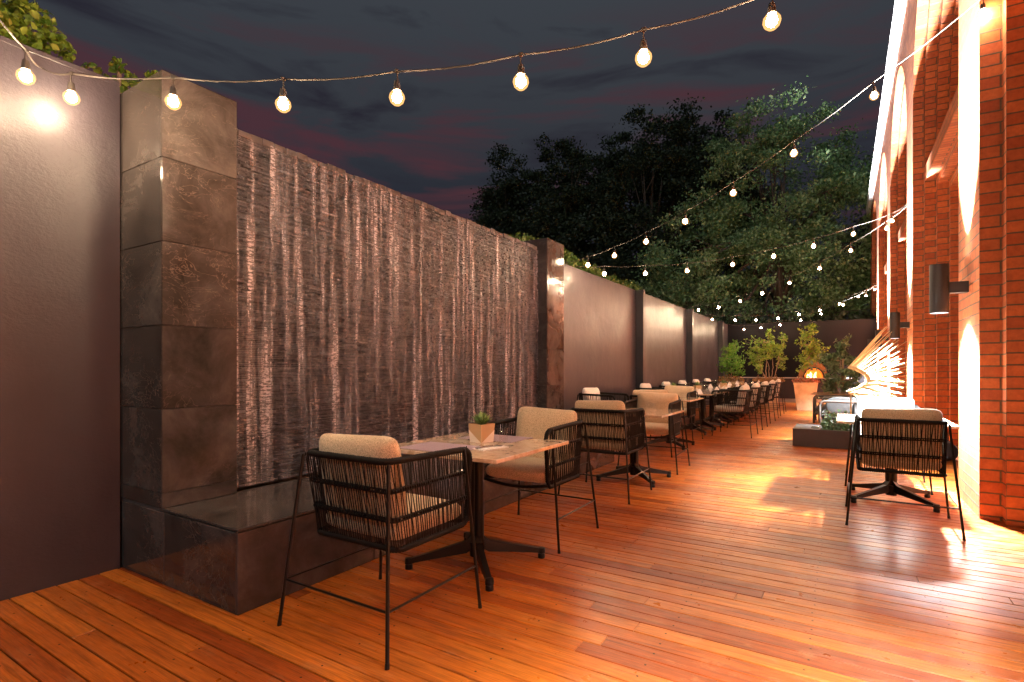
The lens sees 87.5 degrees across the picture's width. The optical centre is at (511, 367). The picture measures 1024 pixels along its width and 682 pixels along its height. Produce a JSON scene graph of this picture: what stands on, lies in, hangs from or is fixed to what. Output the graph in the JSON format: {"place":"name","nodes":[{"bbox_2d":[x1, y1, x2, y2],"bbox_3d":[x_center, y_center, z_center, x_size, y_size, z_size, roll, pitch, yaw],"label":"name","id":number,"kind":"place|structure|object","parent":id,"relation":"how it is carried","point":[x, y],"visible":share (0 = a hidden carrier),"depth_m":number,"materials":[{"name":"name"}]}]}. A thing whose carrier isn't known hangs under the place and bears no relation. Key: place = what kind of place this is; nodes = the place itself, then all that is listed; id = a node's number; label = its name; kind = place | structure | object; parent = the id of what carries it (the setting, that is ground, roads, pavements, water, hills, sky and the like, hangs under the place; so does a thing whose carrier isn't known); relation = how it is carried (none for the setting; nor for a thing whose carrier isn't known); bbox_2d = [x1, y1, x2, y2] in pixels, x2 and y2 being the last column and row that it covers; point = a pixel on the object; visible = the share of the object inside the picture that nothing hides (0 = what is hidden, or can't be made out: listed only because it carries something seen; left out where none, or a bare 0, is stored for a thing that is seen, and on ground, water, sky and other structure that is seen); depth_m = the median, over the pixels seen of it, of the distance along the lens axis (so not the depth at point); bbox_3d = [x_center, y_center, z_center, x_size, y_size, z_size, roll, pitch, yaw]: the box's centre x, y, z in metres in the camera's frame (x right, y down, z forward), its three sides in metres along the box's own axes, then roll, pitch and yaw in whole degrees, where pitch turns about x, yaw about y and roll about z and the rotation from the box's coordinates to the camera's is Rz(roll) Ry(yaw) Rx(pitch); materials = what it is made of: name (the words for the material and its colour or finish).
{"place":"outdoors","nodes":[
{"label":"outdoors","id":0,"kind":"place"},
{"bbox_2d":[2,0,894,321],"label":"sky","id":1,"kind":"structure","parent":0,"point":[430,146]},
{"bbox_2d":[846,326,913,424],"bbox_3d":[6.046,0.269,8.861,0.872,1.904,1.429,0,0,32],"label":"sunburst chair","id":2,"kind":"object","parent":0,"point":[855,364],"visible":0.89,"depth_m":8.72,"materials":[{"name":"white wicker"}]},
{"bbox_2d":[947,441,958,460],"bbox_3d":[5.509,1.080,7.114,0.620,0.270,0.500,0,0,32],"label":"ottoman","id":3,"kind":"object","parent":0,"point":[949,455],"visible":0.16,"depth_m":6.79,"materials":[{"name":"grey leather"}]},
{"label":"pavement","id":4,"kind":"structure","parent":0,"visible":0},
{"bbox_2d":[729,377,853,402],"bbox_3d":[9.767,0.786,18.977,4.055,0.868,0.670,0,0,32],"label":"bar counter","id":5,"kind":"object","parent":4,"relation":"on","point":[789,391],"visible":0.17,"depth_m":18.67,"materials":[{"name":"paint"}]},
{"bbox_2d":[799,358,826,377],"bbox_3d":[10.446,0.012,18.540,0.880,0.700,0.597,0,0,32],"label":"pizza oven","id":6,"kind":"object","parent":5,"relation":"on","point":[819,373],"visible":0.66,"depth_m":18.45,"materials":[{"name":"ceramic"}]},
{"bbox_2d":[728,319,876,395],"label":"back wall","id":7,"kind":"structure","parent":4,"relation":"on","point":[862,331],"depth_m":19.15,"materials":[{"name":"paint"}]},
{"label":"ground","id":8,"kind":"structure","parent":0,"visible":0},
{"bbox_2d":[0,0,102,73],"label":"shrub","id":9,"kind":"object","parent":8,"relation":"on","point":[13,13],"visible":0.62,"depth_m":3.31,"materials":[{"name":"green plant"}]},
{"bbox_2d":[0,35,119,600],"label":"garden wall","id":10,"kind":"structure","parent":8,"relation":"on","point":[59,338],"depth_m":3.00,"materials":[{"name":"paint"}]},
{"bbox_2d":[0,20,41,81],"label":"string lights","id":11,"kind":"object","parent":10,"relation":"attached to","point":[25,75],"visible":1,"depth_m":2.63,"materials":[{"name":"grey glass"}]},
{"bbox_2d":[42,0,777,109],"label":"string lights","id":12,"kind":"object","parent":10,"relation":"attached to","point":[771,21],"visible":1,"depth_m":2.63,"materials":[{"name":"grey glass"}]},
{"bbox_2d":[101,56,157,93],"bbox_3d":[-2.716,-0.457,3.781,0.405,3.354,0.429,0,0,32],"label":"shrub","id":13,"kind":"object","parent":8,"relation":"on","point":[116,66],"visible":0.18,"depth_m":3.65,"materials":[{"name":"green plant"}]},
{"bbox_2d":[466,141,537,235],"bbox_3d":[-1.600,-6.157,33.734,7.949,15.747,5.182,0,0,32],"label":"tree","id":14,"kind":"object","parent":8,"relation":"on","point":[496,199],"visible":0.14,"depth_m":32.75,"materials":[{"name":"green plant"}]},
{"bbox_2d":[495,132,644,283],"bbox_3d":[2.750,-6.114,31.518,10.703,15.279,6.798,0,0,32],"label":"tree","id":15,"kind":"object","parent":8,"relation":"on","point":[541,195],"visible":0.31,"depth_m":30.21,"materials":[{"name":"green plant"}]},
{"bbox_2d":[509,232,641,289],"bbox_3d":[1.480,-0.502,10.665,0.720,3.443,6.007,0,0,32],"label":"hedge","id":16,"kind":"object","parent":8,"relation":"on","point":[569,256],"visible":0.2,"depth_m":10.25,"materials":[{"name":"green plant"}]},
{"bbox_2d":[564,264,727,409],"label":"garden wall","id":17,"kind":"structure","parent":8,"relation":"on","point":[618,338],"depth_m":10.91,"materials":[{"name":"paint"}]},
{"bbox_2d":[544,93,785,313],"bbox_3d":[7.769,-6.791,29.811,14.347,16.640,6.998,0,0,32],"label":"tree","id":18,"kind":"object","parent":8,"relation":"on","point":[676,151],"visible":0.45,"depth_m":28.41,"materials":[{"name":"green plant"}]},
{"bbox_2d":[538,106,792,313],"bbox_3d":[7.538,-6.959,33.464,18.653,16.990,6.617,0,0,32],"label":"tree","id":19,"kind":"object","parent":8,"relation":"on","point":[631,194],"visible":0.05,"depth_m":31.66,"materials":[{"name":"green plant"}]},
{"bbox_2d":[630,75,872,323],"bbox_3d":[11.427,-5.548,24.912,13.218,14.171,7.174,0,0,18],"label":"tree","id":20,"kind":"object","parent":8,"relation":"on","point":[841,187],"visible":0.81,"depth_m":23.80,"materials":[{"name":"green plant"}]},
{"bbox_2d":[694,306,876,323],"bbox_3d":[8.365,-0.785,23.026,20.620,4.011,3.582,0,0,32],"label":"hedge","id":21,"kind":"object","parent":8,"relation":"on","point":[817,317],"visible":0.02,"depth_m":21.13,"materials":[{"name":"green plant"}]},
{"bbox_2d":[806,205,869,318],"bbox_3d":[18.695,-4.561,24.807,8.949,12.169,6.293,0,0,32],"label":"tree","id":22,"kind":"object","parent":8,"relation":"on","point":[863,225],"visible":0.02,"depth_m":25.98,"materials":[{"name":"green plant"}]},
{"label":"deck substrate","id":23,"kind":"structure","parent":0,"visible":0},
{"bbox_2d":[0,402,1023,681],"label":"deck","id":24,"kind":"structure","parent":23,"relation":"on","point":[736,552],"depth_m":2.78,"materials":[{"name":"brown wood"}]},
{"bbox_2d":[120,70,613,614],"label":"water feature wall","id":25,"kind":"structure","parent":24,"relation":"on","point":[202,518],"depth_m":3.64,"materials":[{"name":"grey stone"}]},
{"bbox_2d":[236,146,531,485],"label":"water","id":26,"kind":"structure","parent":25,"relation":"in","point":[266,351],"depth_m":4.21,"materials":[{"name":"clear liquid"}]},
{"bbox_2d":[277,433,481,670],"bbox_3d":[-0.624,0.764,2.635,0.725,0.914,0.701,0,0,32],"label":"rope armchair","id":27,"kind":"object","parent":24,"relation":"on","point":[366,488],"visible":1,"depth_m":2.46,"materials":[{"name":"black fabric"}]},
{"bbox_2d":[398,432,568,591],"bbox_3d":[-0.218,0.848,3.337,0.854,0.745,0.854,0,0,32],"label":"pedestal table","id":28,"kind":"object","parent":24,"relation":"on","point":[515,450],"visible":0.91,"depth_m":3.30,"materials":[{"name":"stone"}]},
{"bbox_2d":[400,442,481,451],"bbox_3d":[-0.420,0.473,3.173,0.420,0.003,0.300,0,0,32],"label":"placemat","id":29,"kind":"object","parent":28,"relation":"on","point":[431,446],"visible":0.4,"depth_m":3.19,"materials":[{"name":"grey fabric"}]},
{"bbox_2d":[468,410,494,443],"bbox_3d":[-0.196,0.373,3.413,0.152,0.204,0.182,0,0,27],"label":"potted succulent","id":30,"kind":"object","parent":28,"relation":"on","point":[481,430],"visible":1,"depth_m":3.38,"materials":[{"name":"ceramic"}]},
{"bbox_2d":[472,446,508,450],"bbox_3d":[-0.124,0.471,3.137,0.200,0.006,0.100,0,0,-43],"label":"napkin","id":31,"kind":"object","parent":28,"relation":"on","point":[491,448],"visible":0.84,"depth_m":3.10,"materials":[{"name":"white fabric"}]},
{"bbox_2d":[460,434,532,442],"bbox_3d":[-0.109,0.473,3.598,0.420,0.003,0.280,0,0,32],"label":"placemat","id":32,"kind":"object","parent":28,"relation":"on","point":[505,438],"visible":0.7,"depth_m":3.55,"materials":[{"name":"grey fabric"}]},
{"bbox_2d":[484,407,598,553],"bbox_3d":[0.173,0.764,3.959,0.725,0.914,0.701,0,0,32],"label":"rope armchair","id":33,"kind":"object","parent":24,"relation":"on","point":[549,465],"visible":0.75,"depth_m":3.88,"materials":[{"name":"black"}]},
{"bbox_2d":[577,388,627,401],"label":"rope armchair","id":34,"kind":"object","parent":24,"relation":"on","point":[591,393],"visible":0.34,"depth_m":8.19,"materials":[{"name":"black"}]},
{"bbox_2d":[558,400,651,503],"bbox_3d":[0.925,0.764,5.246,0.725,0.914,0.701,0,0,32],"label":"rope armchair","id":35,"kind":"object","parent":24,"relation":"on","point":[608,424],"visible":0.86,"depth_m":5.05,"materials":[{"name":"black fabric"}]},
{"bbox_2d":[596,408,683,487],"bbox_3d":[1.338,0.848,5.854,0.854,0.745,0.854,0,0,32],"label":"pedestal table","id":36,"kind":"object","parent":24,"relation":"on","point":[635,467],"visible":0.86,"depth_m":5.80,"materials":[{"name":"metal"}]},
{"bbox_2d":[636,383,664,389],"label":"rope armchair","id":37,"kind":"object","parent":24,"relation":"on","point":[645,386],"visible":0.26,"depth_m":10.46,"materials":[{"name":"black"}]},
{"bbox_2d":[617,392,689,474],"bbox_3d":[1.730,0.764,6.523,0.725,0.914,0.701,0,0,30],"label":"rope armchair","id":38,"kind":"object","parent":24,"relation":"on","point":[669,425],"visible":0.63,"depth_m":6.53,"materials":[{"name":"black"}]},
{"bbox_2d":[622,390,684,457],"bbox_3d":[2.046,0.764,7.716,0.725,0.914,0.701,0,0,32],"label":"rope armchair","id":39,"kind":"object","parent":24,"relation":"on","point":[635,394],"visible":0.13,"depth_m":7.58,"materials":[{"name":"black"}]},
{"bbox_2d":[658,382,685,386],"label":"rope armchair","id":40,"kind":"object","parent":24,"relation":"on","point":[663,384],"visible":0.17,"depth_m":11.71,"materials":[{"name":"black"}]},
{"bbox_2d":[644,397,703,449],"bbox_3d":[2.440,0.848,8.313,0.854,0.745,0.854,0,0,32],"label":"pedestal table","id":41,"kind":"object","parent":24,"relation":"on","point":[685,399],"visible":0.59,"depth_m":8.24,"materials":[{"name":"metal"}]},
{"bbox_2d":[650,385,702,440],"bbox_3d":[2.772,0.764,9.019,0.725,0.914,0.701,0,0,32],"label":"rope armchair","id":42,"kind":"object","parent":24,"relation":"on","point":[689,407],"visible":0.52,"depth_m":9.02,"materials":[{"name":"black"}]},
{"bbox_2d":[677,380,706,418],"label":"rope armchair","id":43,"kind":"object","parent":24,"relation":"on","point":[682,382],"visible":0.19,"depth_m":12.92,"materials":[{"name":"black"}]},
{"bbox_2d":[680,392,720,434],"bbox_3d":[3.391,0.848,10.053,0.854,0.745,0.854,0,0,32],"label":"pedestal table","id":44,"kind":"object","parent":24,"relation":"on","point":[693,417],"visible":0.52,"depth_m":10.00,"materials":[{"name":"metal"}]},
{"bbox_2d":[691,379,717,406],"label":"rope armchair","id":45,"kind":"object","parent":24,"relation":"on","point":[706,383],"visible":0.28,"depth_m":14.13,"materials":[{"name":"black"}]},
{"bbox_2d":[687,390,722,429],"bbox_3d":[3.842,0.848,10.781,0.854,0.745,0.854,0,0,32],"label":"pedestal table","id":46,"kind":"object","parent":24,"relation":"on","point":[704,422],"visible":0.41,"depth_m":10.74,"materials":[{"name":"metal"}]},
{"bbox_2d":[693,381,701,390],"bbox_3d":[3.729,0.373,10.747,0.152,0.204,0.182,0,0,-25],"label":"potted succulent","id":47,"kind":"object","parent":46,"relation":"on","point":[697,386],"visible":0.98,"depth_m":10.70,"materials":[{"name":"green plant"}]},
{"bbox_2d":[695,389,729,425],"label":"pedestal table","id":48,"kind":"object","parent":24,"relation":"on","point":[710,419],"visible":0.45,"depth_m":11.48,"materials":[{"name":"metal"}]},
{"bbox_2d":[702,378,727,401],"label":"rope armchair","id":49,"kind":"object","parent":24,"relation":"on","point":[709,380],"visible":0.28,"depth_m":15.33,"materials":[{"name":"black"}]},
{"bbox_2d":[701,387,736,422],"bbox_3d":[4.746,0.848,12.238,0.854,0.745,0.854,0,0,32],"label":"pedestal table","id":50,"kind":"object","parent":24,"relation":"on","point":[717,415],"visible":0.48,"depth_m":12.19,"materials":[{"name":"metal"}]},
{"bbox_2d":[720,380,726,387],"bbox_3d":[4.860,0.373,12.283,0.182,0.204,0.152,0,0,25],"label":"potted succulent","id":51,"kind":"object","parent":50,"relation":"on","point":[723,383],"visible":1,"depth_m":12.25,"materials":[{"name":"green plant"}]},
{"bbox_2d":[712,386,742,419],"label":"pedestal table","id":52,"kind":"object","parent":24,"relation":"on","point":[730,414],"visible":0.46,"depth_m":12.92,"materials":[{"name":"metal"}]},
{"bbox_2d":[718,372,744,400],"bbox_3d":[6.845,0.668,16.701,0.795,1.105,0.680,0,0,32],"label":"stone planter","id":53,"kind":"object","parent":24,"relation":"on","point":[733,379],"visible":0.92,"depth_m":16.59,"materials":[{"name":"stone"}]},
{"bbox_2d":[716,340,745,375],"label":"potted tree","id":54,"kind":"object","parent":53,"relation":"on","point":[725,363],"visible":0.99,"depth_m":16.65,"materials":[{"name":"green plant"}]},
{"bbox_2d":[711,384,757,437],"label":"rope armchair","id":55,"kind":"object","parent":24,"relation":"on","point":[742,403],"visible":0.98,"depth_m":9.52,"materials":[{"name":"black fabric"}]},
{"bbox_2d":[726,383,767,429],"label":"rope armchair","id":56,"kind":"object","parent":24,"relation":"on","point":[757,389],"visible":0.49,"depth_m":10.68,"materials":[{"name":"black fabric"}]},
{"bbox_2d":[738,381,775,423],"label":"rope armchair","id":57,"kind":"object","parent":24,"relation":"on","point":[765,385],"visible":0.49,"depth_m":11.85,"materials":[{"name":"black"}]},
{"bbox_2d":[749,380,780,417],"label":"rope armchair","id":58,"kind":"object","parent":24,"relation":"on","point":[772,383],"visible":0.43,"depth_m":13.06,"materials":[{"name":"black"}]},
{"bbox_2d":[752,374,784,408],"bbox_3d":[7.745,0.714,16.147,0.907,1.012,0.630,0,0,32],"label":"stone planter","id":59,"kind":"object","parent":24,"relation":"on","point":[760,379],"visible":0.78,"depth_m":15.97,"materials":[{"name":"stone"}]},
{"bbox_2d":[741,326,787,378],"bbox_3d":[7.662,-0.371,16.244,1.309,1.754,0.901,0,0,32],"label":"potted tree","id":60,"kind":"object","parent":59,"relation":"on","point":[770,349],"visible":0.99,"depth_m":16.15,"materials":[{"name":"green plant"}]},
{"bbox_2d":[757,379,785,412],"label":"rope armchair","id":61,"kind":"object","parent":24,"relation":"on","point":[779,382],"visible":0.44,"depth_m":14.27,"materials":[{"name":"black"}]},
{"bbox_2d":[791,375,818,410],"bbox_3d":[8.460,0.724,15.405,0.734,0.991,0.622,0,0,32],"label":"stone planter","id":62,"kind":"object","parent":24,"relation":"on","point":[805,388],"visible":1,"depth_m":15.21,"materials":[{"name":"stone"}]},
{"bbox_2d":[793,323,830,376],"bbox_3d":[8.587,-0.394,15.312,0.954,1.795,0.652,0,0,32],"label":"potted tree","id":63,"kind":"object","parent":62,"relation":"on","point":[813,352],"visible":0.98,"depth_m":15.31,"materials":[{"name":"green plant"}]},
{"bbox_2d":[793,424,852,449],"bbox_3d":[5.152,1.083,8.360,1.300,0.274,0.840,0,0,32],"label":"planter box","id":64,"kind":"object","parent":24,"relation":"on","point":[808,435],"visible":0.57,"depth_m":8.16,"materials":[{"name":"paint"}]},
{"bbox_2d":[820,409,853,430],"bbox_3d":[5.259,0.822,8.294,0.826,0.427,0.716,0,0,32],"label":"shrub","id":65,"kind":"object","parent":64,"relation":"on","point":[832,425],"visible":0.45,"depth_m":8.23,"materials":[{"name":"green plant"}]},
{"bbox_2d":[811,387,855,422],"bbox_3d":[7.178,0.821,11.905,0.884,0.798,0.870,0,0,32],"label":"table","id":66,"kind":"object","parent":24,"relation":"on","point":[815,405],"visible":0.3,"depth_m":11.74,"materials":[{"name":"brown metal"}]},
{"bbox_2d":[808,333,876,399],"bbox_3d":[7.459,0.229,12.077,1.332,1.987,0.811,0,0,32],"label":"staked shrub","id":67,"kind":"object","parent":24,"relation":"on","point":[830,361],"visible":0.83,"depth_m":12.04,"materials":[{"name":"green plant"}]},
{"bbox_2d":[818,395,869,424],"bbox_3d":[6.423,0.821,10.313,0.848,0.798,1.648,0,0,32],"label":"lounge sofa","id":68,"kind":"object","parent":24,"relation":"on","point":[836,403],"visible":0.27,"depth_m":9.80,"materials":[{"name":"white fabric"}]},
{"bbox_2d":[844,396,932,494],"bbox_3d":[3.892,0.764,5.570,0.725,0.914,0.701,0,0,32],"label":"rope armchair","id":69,"kind":"object","parent":24,"relation":"on","point":[861,404],"visible":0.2,"depth_m":5.65,"materials":[{"name":"black"}]},
{"bbox_2d":[836,414,959,512],"bbox_3d":[3.489,0.848,4.920,0.854,0.745,0.854,0,0,32],"label":"pedestal table","id":70,"kind":"object","parent":24,"relation":"on","point":[890,485],"visible":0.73,"depth_m":4.87,"materials":[{"name":"metal"}]},
{"bbox_2d":[845,408,965,540],"bbox_3d":[3.070,0.764,4.245,0.725,0.914,0.701,0,0,32],"label":"rope armchair","id":71,"kind":"object","parent":24,"relation":"on","point":[905,439],"visible":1,"depth_m":4.05,"materials":[{"name":"black fabric"}]},
{"bbox_2d":[866,0,1023,526],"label":"brick building","id":72,"kind":"structure","parent":24,"relation":"on","point":[948,162],"depth_m":4.97,"materials":[{"name":"red brick"}]},
{"bbox_2d":[576,203,907,274],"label":"string lights","id":73,"kind":"object","parent":72,"relation":"attached to","point":[773,255],"visible":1,"depth_m":8.89,"materials":[{"name":"grey"}]},
{"bbox_2d":[566,0,986,266],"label":"string lights","id":74,"kind":"object","parent":72,"relation":"attached to","point":[983,13],"visible":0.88,"depth_m":5.43,"materials":[{"name":"grey glass"}]},
{"bbox_2d":[694,283,877,320],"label":"string lights","id":75,"kind":"object","parent":72,"relation":"attached to","point":[794,311],"visible":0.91,"depth_m":16.37,"materials":[{"name":"grey"}]},
{"bbox_2d":[692,205,907,310],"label":"string lights","id":76,"kind":"object","parent":72,"relation":"attached to","point":[850,250],"visible":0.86,"depth_m":10.69,"materials":[{"name":"grey"}]},
{"bbox_2d":[728,286,874,329],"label":"string lights","id":77,"kind":"object","parent":72,"relation":"attached to","point":[804,315],"visible":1,"depth_m":18.47,"materials":[{"name":"grey"}]},
{"bbox_2d":[868,339,874,352],"bbox_3d":[11.684,-0.708,17.323,0.271,0.435,0.144,0,0,32],"label":"wall lamp","id":78,"kind":"object","parent":72,"relation":"attached to","point":[869,340],"visible":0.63,"depth_m":17.29,"materials":[{"name":"black metal"}]},
{"bbox_2d":[875,330,888,347],"bbox_3d":[9.090,-0.708,13.143,0.271,0.435,0.144,0,0,32],"label":"wall lamp","id":79,"kind":"object","parent":72,"relation":"attached to","point":[879,338],"visible":0.76,"depth_m":13.11,"materials":[{"name":"black metal"}]},
{"bbox_2d":[890,312,909,338],"bbox_3d":[6.495,-0.708,8.962,0.271,0.435,0.144,0,0,32],"label":"wall lamp","id":80,"kind":"object","parent":72,"relation":"attached to","point":[896,324],"visible":1,"depth_m":8.93,"materials":[{"name":"black metal"}]},
{"bbox_2d":[929,263,968,313],"bbox_3d":[3.901,-0.708,4.782,0.271,0.435,0.144,0,0,32],"label":"wall lamp","id":81,"kind":"object","parent":72,"relation":"attached to","point":[942,287],"visible":1,"depth_m":4.75,"materials":[{"name":"black metal"}]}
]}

